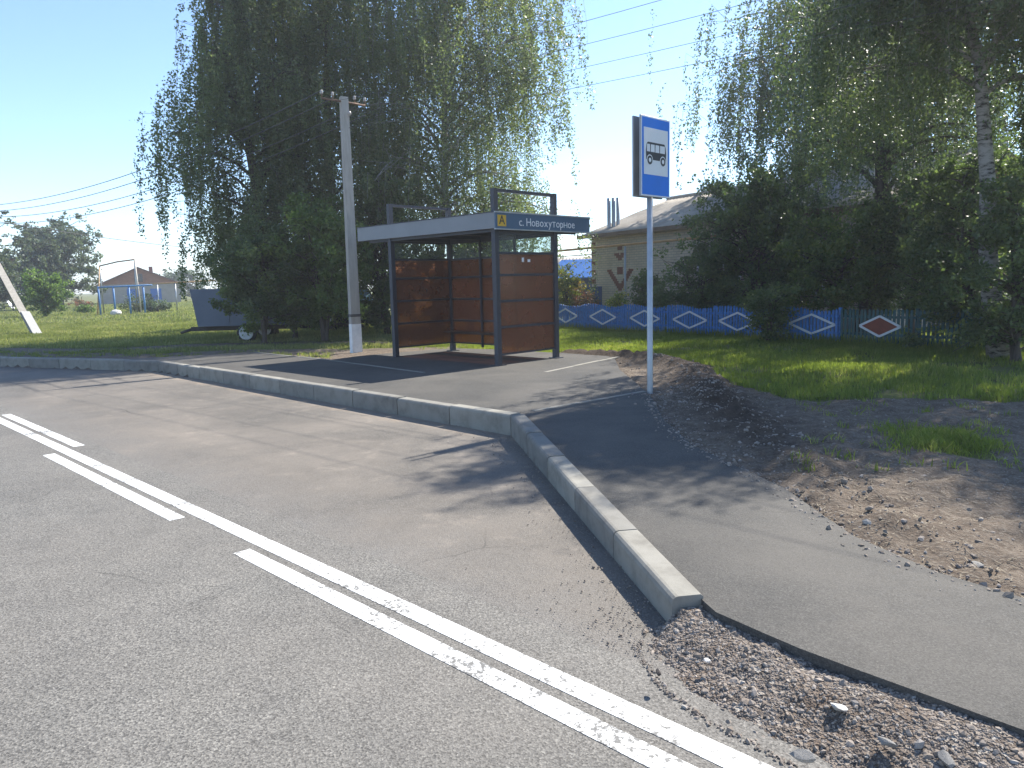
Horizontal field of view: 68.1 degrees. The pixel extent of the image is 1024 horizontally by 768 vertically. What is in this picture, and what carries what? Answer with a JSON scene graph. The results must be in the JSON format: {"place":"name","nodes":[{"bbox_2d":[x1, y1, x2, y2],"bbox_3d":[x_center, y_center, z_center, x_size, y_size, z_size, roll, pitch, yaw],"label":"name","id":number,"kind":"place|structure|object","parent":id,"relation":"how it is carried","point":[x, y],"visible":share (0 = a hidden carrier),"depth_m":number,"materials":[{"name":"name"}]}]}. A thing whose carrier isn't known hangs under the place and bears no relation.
{"place":"outdoors","nodes":[
{"label":"outdoors","id":0,"kind":"place"},
{"bbox_2d":[0,301,195,324],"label":"field grass","id":1,"kind":"structure","parent":0,"point":[10,315],"depth_m":46.95,"materials":[{"name":"green plant"}]},
{"bbox_2d":[0,314,468,353],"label":"verge grass","id":2,"kind":"structure","parent":0,"point":[91,334],"depth_m":23.25,"materials":[{"name":"green plant"}]},
{"bbox_2d":[0,367,681,675],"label":"lay by","id":3,"kind":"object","parent":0,"point":[438,502],"visible":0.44,"depth_m":6.56,"materials":[{"name":"asphalt"}]},
{"bbox_2d":[0,356,702,621],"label":"kerb","id":4,"kind":"structure","parent":3,"relation":"on","point":[666,587],"depth_m":7.71,"materials":[{"name":"concrete"}]},
{"bbox_2d":[154,372,684,676],"bbox_3d":[-2.370,0.415,9.700,2.368,0.017,15.326,-6,9,-32],"label":"grit","id":5,"kind":"object","parent":3,"relation":"on","point":[638,613],"visible":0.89,"depth_m":4.04,"materials":[{"name":"gravel"}]},
{"bbox_2d":[633,605,1023,767],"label":"gravel","id":6,"kind":"structure","parent":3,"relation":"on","point":[873,759],"depth_m":2.77,"materials":[{"name":"grey gravel"}]},
{"bbox_2d":[703,658,710,662],"bbox_3d":[0.805,1.145,3.136,0.029,0.018,0.032,2,8,23],"label":"rock","id":7,"kind":"object","parent":6,"relation":"on","point":[707,660],"visible":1,"depth_m":3.13,"materials":[{"name":"stone"}]},
{"bbox_2d":[788,749,815,762],"bbox_3d":[0.954,1.225,2.491,0.080,0.042,0.048,-1,8,5],"label":"rock","id":8,"kind":"object","parent":6,"relation":"on","point":[804,755],"visible":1,"depth_m":2.48,"materials":[{"name":"grey stone"}]},
{"bbox_2d":[830,703,847,711],"bbox_3d":[1.193,1.183,2.768,0.050,0.029,0.067,10,-10,-15],"label":"rock","id":9,"kind":"object","parent":6,"relation":"on","point":[840,707],"visible":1,"depth_m":2.76,"materials":[{"name":"stone"}]},
{"bbox_2d":[877,736,897,747],"bbox_3d":[1.261,1.210,2.559,0.036,0.029,0.065,-7,9,-35],"label":"rock","id":10,"kind":"object","parent":6,"relation":"on","point":[886,741],"visible":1,"depth_m":2.55,"materials":[{"name":"grey stone"}]},
{"bbox_2d":[937,750,954,767],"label":"rock","id":11,"kind":"object","parent":6,"relation":"on","point":[945,757],"visible":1,"depth_m":2.46,"materials":[{"name":"grey stone"}]},
{"bbox_2d":[0,405,831,767],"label":"road","id":12,"kind":"structure","parent":0,"point":[152,617],"depth_m":3.40,"materials":[{"name":"grey asphalt"}]},
{"bbox_2d":[0,0,1022,293],"label":"sky","id":13,"kind":"structure","parent":0,"point":[74,74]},
{"bbox_2d":[0,287,1023,597],"bbox_3d":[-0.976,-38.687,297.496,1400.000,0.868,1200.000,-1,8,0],"label":"ground","id":14,"kind":"structure","parent":0,"point":[940,489],"depth_m":6.43,"materials":[{"name":"brown soil"}]},
{"bbox_2d":[0,210,31,309],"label":"broadleaf tree","id":15,"kind":"object","parent":14,"relation":"on","point":[7,265],"visible":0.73,"depth_m":59.76,"materials":[{"name":"green plant"}]},
{"bbox_2d":[1,255,33,305],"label":"broadleaf tree","id":16,"kind":"object","parent":14,"relation":"on","point":[15,290],"visible":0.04,"depth_m":94.18,"materials":[{"name":"green plant"}]},
{"bbox_2d":[0,263,41,332],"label":"utility pole","id":17,"kind":"object","parent":14,"relation":"on","point":[29,321],"visible":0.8,"depth_m":28.84,"materials":[{"name":"concrete"}]},
{"bbox_2d":[1,222,206,249],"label":"power line","id":18,"kind":"object","parent":17,"relation":"attached to","point":[95,236],"visible":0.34,"depth_m":38.66,"materials":[{"name":"metal"}]},
{"bbox_2d":[3,115,365,223],"bbox_3d":[-12.756,-6.219,24.491,24.084,1.174,0.019,5,10,38],"label":"power line","id":19,"kind":"object","parent":17,"relation":"attached to","point":[203,182],"visible":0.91,"depth_m":20.71,"materials":[{"name":"metal"}]},
{"bbox_2d":[1,231,76,303],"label":"broadleaf tree","id":20,"kind":"object","parent":14,"relation":"on","point":[28,245],"visible":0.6,"depth_m":68.97,"materials":[{"name":"green plant"}]},
{"bbox_2d":[17,265,75,316],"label":"bush","id":21,"kind":"object","parent":14,"relation":"on","point":[46,293],"visible":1,"depth_m":47.54,"materials":[{"name":"green plant"}]},
{"bbox_2d":[0,208,107,304],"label":"broadleaf tree","id":22,"kind":"object","parent":14,"relation":"on","point":[74,243],"visible":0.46,"depth_m":71.93,"materials":[{"name":"green plant"}]},
{"bbox_2d":[66,298,93,306],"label":"garden plant","id":23,"kind":"object","parent":14,"relation":"on","point":[77,302],"visible":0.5,"depth_m":68.62,"materials":[{"name":"green plant"}]},
{"bbox_2d":[72,304,95,312],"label":"garden plant","id":24,"kind":"object","parent":14,"relation":"on","point":[81,308],"visible":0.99,"depth_m":54.72,"materials":[{"name":"green plant"}]},
{"bbox_2d":[110,309,121,314],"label":"boulder","id":25,"kind":"object","parent":14,"relation":"on","point":[115,312],"visible":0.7,"depth_m":48.12,"materials":[{"name":"stone"}]},
{"bbox_2d":[97,259,141,313],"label":"swing frame","id":26,"kind":"object","parent":14,"relation":"on","point":[100,279],"visible":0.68,"depth_m":51.25,"materials":[{"name":"metal"}]},
{"bbox_2d":[97,284,151,314],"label":"bar frame","id":27,"kind":"object","parent":14,"relation":"on","point":[112,287],"visible":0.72,"depth_m":49.54,"materials":[{"name":"blue paint"}]},
{"bbox_2d":[113,291,161,311],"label":"garden plant","id":28,"kind":"object","parent":14,"relation":"on","point":[126,306],"visible":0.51,"depth_m":53.20,"materials":[{"name":"green plant"}]},
{"bbox_2d":[95,267,184,303],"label":"house","id":29,"kind":"structure","parent":14,"relation":"on","point":[165,291],"depth_m":92.91,"materials":[{"name":"paint"}]},
{"bbox_2d":[127,289,138,302],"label":"blue door","id":30,"kind":"structure","parent":29,"relation":"in","point":[131,290],"depth_m":92.69,"materials":[{"name":"paint"}]},
{"bbox_2d":[150,288,161,301],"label":"blue door","id":31,"kind":"structure","parent":29,"relation":"in","point":[153,291],"depth_m":93.78,"materials":[{"name":"paint"}]},
{"bbox_2d":[137,299,174,311],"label":"garden plant","id":32,"kind":"object","parent":14,"relation":"on","point":[152,306],"visible":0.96,"depth_m":52.52,"materials":[{"name":"green plant"}]},
{"bbox_2d":[162,267,188,293],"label":"broadleaf tree","id":33,"kind":"object","parent":14,"relation":"on","point":[173,274],"visible":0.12,"depth_m":125.88,"materials":[{"name":"green plant"}]},
{"bbox_2d":[149,280,213,309],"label":"gas pipe","id":34,"kind":"object","parent":14,"relation":"on","point":[175,288],"visible":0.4,"depth_m":55.42,"materials":[{"name":"blue metal"}]},
{"bbox_2d":[168,269,215,298],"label":"broadleaf tree","id":35,"kind":"object","parent":14,"relation":"on","point":[190,276],"visible":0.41,"depth_m":124.32,"materials":[{"name":"green plant"}]},
{"bbox_2d":[199,220,244,285],"bbox_3d":[-9.887,-4.205,28.636,3.566,4.162,3.128,-4,8,-16],"label":"shrub","id":36,"kind":"object","parent":14,"relation":"on","point":[203,280],"visible":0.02,"depth_m":27.27,"materials":[{"name":"green plant"}]},
{"bbox_2d":[129,0,358,334],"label":"birch tree","id":37,"kind":"object","parent":14,"relation":"on","point":[216,91],"visible":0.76,"depth_m":21.99,"materials":[{"name":"green plant"}]},
{"bbox_2d":[184,211,314,343],"bbox_3d":[-6.650,-2.789,20.253,2.974,3.436,3.496,-1,8,0],"label":"shrub","id":38,"kind":"object","parent":14,"relation":"on","point":[252,270],"visible":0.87,"depth_m":19.63,"materials":[{"name":"green plant"}]},
{"bbox_2d":[180,289,363,340],"bbox_3d":[-7.091,-2.108,22.678,5.214,1.550,2.058,-2,8,-2],"label":"farm trailer","id":39,"kind":"object","parent":14,"relation":"on","point":[208,319],"visible":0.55,"depth_m":21.80,"materials":[{"name":"metal"}]},
{"bbox_2d":[236,228,348,337],"bbox_3d":[-6.247,-2.891,21.782,2.760,3.211,2.920,3,9,30],"label":"sapling","id":40,"kind":"object","parent":14,"relation":"on","point":[250,327],"visible":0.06,"depth_m":21.59,"materials":[{"name":"green plant"}]},
{"bbox_2d":[251,191,388,340],"bbox_3d":[-5.148,-3.201,20.507,3.340,4.100,3.252,-1,8,0],"label":"broadleaf tree","id":41,"kind":"object","parent":14,"relation":"on","point":[326,295],"visible":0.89,"depth_m":20.01,"materials":[{"name":"green plant"}]},
{"bbox_2d":[228,0,430,329],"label":"birch tree","id":42,"kind":"object","parent":14,"relation":"on","point":[320,40],"visible":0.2,"depth_m":23.82,"materials":[{"name":"green plant"}]},
{"bbox_2d":[320,90,365,352],"bbox_3d":[-3.528,-3.409,16.914,0.415,5.925,1.163,5,10,38],"label":"utility pole","id":43,"kind":"object","parent":14,"relation":"on","point":[355,334],"visible":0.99,"depth_m":16.79,"materials":[{"name":"concrete"}]},
{"bbox_2d":[0,91,319,204],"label":"power line","id":44,"kind":"object","parent":43,"relation":"attached to","point":[186,152],"visible":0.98,"depth_m":19.36,"materials":[{"name":"metal"}]},
{"bbox_2d":[1,100,328,210],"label":"power line","id":45,"kind":"object","parent":43,"relation":"attached to","point":[185,163],"visible":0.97,"depth_m":19.86,"materials":[{"name":"metal"}]},
{"bbox_2d":[5,107,354,216],"bbox_3d":[-12.955,-6.354,24.275,24.085,1.080,0.019,5,10,38],"label":"power line","id":46,"kind":"object","parent":43,"relation":"attached to","point":[195,174],"visible":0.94,"depth_m":20.48,"materials":[{"name":"metal"}]},
{"bbox_2d":[321,0,659,88],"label":"power line","id":47,"kind":"object","parent":43,"relation":"attached to","point":[499,44],"visible":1,"depth_m":12.38,"materials":[{"name":"metal"}]},
{"bbox_2d":[333,0,758,101],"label":"power line","id":48,"kind":"object","parent":43,"relation":"attached to","point":[563,49],"visible":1,"depth_m":11.81,"materials":[{"name":"metal"}]},
{"bbox_2d":[358,0,872,112],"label":"power line","id":49,"kind":"object","parent":43,"relation":"attached to","point":[640,54],"visible":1,"depth_m":11.33,"materials":[{"name":"metal"}]},
{"bbox_2d":[349,0,992,127],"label":"power line","id":50,"kind":"object","parent":43,"relation":"attached to","point":[706,61],"visible":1,"depth_m":10.41,"materials":[{"name":"metal"}]},
{"bbox_2d":[329,288,381,330],"bbox_3d":[-5.677,-2.667,26.736,1.680,1.375,4.120,-4,8,-18],"label":"parked car","id":51,"kind":"object","parent":14,"relation":"on","point":[369,295],"visible":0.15,"depth_m":25.14,"materials":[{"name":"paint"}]},
{"bbox_2d":[330,150,443,333],"bbox_3d":[-3.672,-4.233,22.660,3.528,5.500,3.541,4,9,33],"label":"broadleaf tree","id":52,"kind":"object","parent":14,"relation":"on","point":[380,290],"visible":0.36,"depth_m":22.14,"materials":[{"name":"green plant"}]},
{"bbox_2d":[285,0,600,297],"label":"birch tree","id":53,"kind":"object","parent":14,"relation":"on","point":[418,43],"visible":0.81,"depth_m":22.99,"materials":[{"name":"green plant"}]},
{"bbox_2d":[406,188,530,298],"bbox_3d":[-1.417,-3.812,23.351,4.272,4.369,4.988,-5,9,-28],"label":"broadleaf tree","id":54,"kind":"object","parent":14,"relation":"on","point":[504,245],"visible":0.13,"depth_m":22.63,"materials":[{"name":"green plant"}]},
{"bbox_2d":[0,343,1023,472],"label":"weed tufts","id":55,"kind":"object","parent":14,"relation":"on","point":[929,437],"visible":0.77,"depth_m":6.73,"materials":[{"name":"green plant"}]},
{"bbox_2d":[558,259,591,315],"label":"shed","id":56,"kind":"structure","parent":14,"relation":"on","point":[580,268],"depth_m":32.75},
{"bbox_2d":[558,256,591,262],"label":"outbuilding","id":57,"kind":"structure","parent":56,"relation":"attached to","point":[566,258],"depth_m":44.90,"materials":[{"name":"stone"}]},
{"bbox_2d":[558,260,595,315],"bbox_3d":[1.941,-3.122,25.775,1.958,2.185,1.502,-1,8,0],"label":"garden plant","id":58,"kind":"object","parent":14,"relation":"on","point":[568,285],"visible":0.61,"depth_m":25.58,"materials":[{"name":"green plant"}]},
{"bbox_2d":[569,282,600,320],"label":"garden plant","id":59,"kind":"object","parent":14,"relation":"on","point":[585,297],"visible":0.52,"depth_m":25.09,"materials":[{"name":"green plant"}]},
{"bbox_2d":[577,286,601,306],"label":"gate","id":60,"kind":"structure","parent":14,"relation":"on","point":[599,293],"depth_m":29.28,"materials":[{"name":"metal"}]},
{"bbox_2d":[605,289,631,313],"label":"garden plant","id":61,"kind":"object","parent":14,"relation":"on","point":[619,301],"visible":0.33,"depth_m":22.98,"materials":[{"name":"green plant"}]},
{"bbox_2d":[544,235,715,298],"bbox_3d":[3.083,-3.700,28.062,0.083,2.802,12.101,-6,9,-30],"label":"gas pipe","id":62,"kind":"object","parent":14,"relation":"on","point":[628,244],"visible":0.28,"depth_m":26.47,"materials":[{"name":"metal"}]},
{"bbox_2d":[623,268,673,321],"bbox_3d":[4.355,-2.732,23.775,1.761,1.831,1.564,-1,8,0],"label":"shrub","id":63,"kind":"object","parent":14,"relation":"on","point":[641,298],"visible":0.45,"depth_m":23.68,"materials":[{"name":"green plant"}]},
{"bbox_2d":[632,114,669,393],"bbox_3d":[1.781,-1.510,9.672,0.148,3.625,0.630,6,11,44],"label":"bus stop sign","id":64,"kind":"object","parent":14,"relation":"on","point":[650,158],"visible":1,"depth_m":9.48,"materials":[{"name":"blue metal"}]},
{"bbox_2d":[645,234,738,325],"bbox_3d":[5.078,-2.803,21.278,2.563,2.592,2.162,1,8,20],"label":"shrub","id":65,"kind":"object","parent":14,"relation":"on","point":[693,297],"visible":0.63,"depth_m":20.98,"materials":[{"name":"green plant"}]},
{"bbox_2d":[559,303,842,340],"bbox_3d":[4.056,-1.753,20.277,0.140,0.768,10.199,-7,9,-35],"label":"picket fence","id":66,"kind":"object","parent":14,"relation":"on","point":[599,316],"visible":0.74,"depth_m":19.53,"materials":[{"name":"blue wood"}]},
{"bbox_2d":[666,148,839,321],"bbox_3d":[6.778,-4.169,21.145,5.262,5.252,4.351,-1,8,0],"label":"broadleaf tree","id":67,"kind":"object","parent":14,"relation":"on","point":[761,268],"visible":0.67,"depth_m":20.43,"materials":[{"name":"green plant"}]},
{"bbox_2d":[740,281,803,341],"bbox_3d":[5.645,-1.584,16.711,1.304,1.363,1.390,-1,8,0],"label":"shrub","id":68,"kind":"object","parent":14,"relation":"on","point":[774,301],"visible":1,"depth_m":16.53,"materials":[{"name":"green plant"}]},
{"bbox_2d":[577,143,1017,328],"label":"brick house","id":69,"kind":"structure","parent":14,"relation":"on","point":[609,271],"depth_m":27.35,"materials":[{"name":"brick"}]},
{"bbox_2d":[785,240,825,294],"bbox_3d":[8.125,-3.220,21.113,0.059,1.470,1.440,-6,9,-30],"label":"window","id":70,"kind":"structure","parent":69,"relation":"in","point":[820,240],"depth_m":20.82,"materials":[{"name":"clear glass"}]},
{"bbox_2d":[607,353,1023,605],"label":"soil clods","id":71,"kind":"object","parent":14,"relation":"on","point":[907,550],"visible":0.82,"depth_m":5.83,"materials":[{"name":"soil"}]},
{"bbox_2d":[646,0,1023,195],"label":"birch tree","id":72,"kind":"object","parent":14,"relation":"on","point":[760,114],"visible":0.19,"depth_m":28.12,"materials":[{"name":"green plant"}]},
{"bbox_2d":[653,388,1023,597],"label":"dry straw","id":73,"kind":"object","parent":14,"relation":"on","point":[884,478],"visible":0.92,"depth_m":5.43,"materials":[{"name":"beige plant"}]},
{"bbox_2d":[773,191,903,335],"bbox_3d":[7.510,-2.672,17.350,2.517,3.267,2.613,-7,9,-34],"label":"shrub","id":74,"kind":"object","parent":14,"relation":"on","point":[837,251],"visible":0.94,"depth_m":17.03,"materials":[{"name":"green plant"}]},
{"bbox_2d":[732,1,1023,332],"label":"birch tree","id":75,"kind":"object","parent":14,"relation":"on","point":[879,158],"visible":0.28,"depth_m":17.80,"materials":[{"name":"green plant"}]},
{"bbox_2d":[737,0,1023,358],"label":"birch tree","id":76,"kind":"object","parent":14,"relation":"on","point":[978,57],"visible":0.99,"depth_m":12.40,"materials":[{"name":"green plant"}]},
{"bbox_2d":[848,165,975,332],"bbox_3d":[8.878,-2.941,16.696,2.760,3.901,3.176,4,9,35],"label":"shrub","id":77,"kind":"object","parent":14,"relation":"on","point":[894,225],"visible":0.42,"depth_m":16.64,"materials":[{"name":"green plant"}]},
{"bbox_2d":[840,308,1023,348],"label":"picket fence","id":78,"kind":"object","parent":14,"relation":"on","point":[878,325],"visible":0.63,"depth_m":15.19,"materials":[{"name":"blue wood"}]},
{"bbox_2d":[878,109,1023,347],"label":"shrub","id":79,"kind":"object","parent":14,"relation":"on","point":[935,238],"visible":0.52,"depth_m":14.36,"materials":[{"name":"green plant"}]},
{"bbox_2d":[925,150,1023,361],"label":"shrub","id":80,"kind":"object","parent":14,"relation":"on","point":[1005,316],"visible":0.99,"depth_m":12.01,"materials":[{"name":"green plant"}]},
{"bbox_2d":[971,561,984,567],"bbox_3d":[2.481,0.970,4.061,0.067,0.045,0.128,5,-3,8],"label":"rock","id":81,"kind":"object","parent":14,"relation":"on","point":[979,565],"visible":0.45,"depth_m":4.02,"materials":[{"name":"grey stone"}]},
{"bbox_2d":[130,348,1023,736],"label":"pavement","id":82,"kind":"structure","parent":0,"point":[738,550],"depth_m":4.36,"materials":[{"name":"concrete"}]},
{"bbox_2d":[357,188,590,365],"bbox_3d":[-0.828,-2.108,15.289,4.134,3.045,2.550,6,11,44],"label":"bus shelter","id":83,"kind":"object","parent":82,"relation":"on","point":[509,305],"visible":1,"depth_m":14.55,"materials":[{"name":"metal"}]},
{"bbox_2d":[427,322,1023,401],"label":"lawn grass","id":84,"kind":"structure","parent":0,"point":[843,360],"depth_m":12.29,"materials":[{"name":"green plant"}]},
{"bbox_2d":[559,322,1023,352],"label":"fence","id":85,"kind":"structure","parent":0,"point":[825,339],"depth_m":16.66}
]}

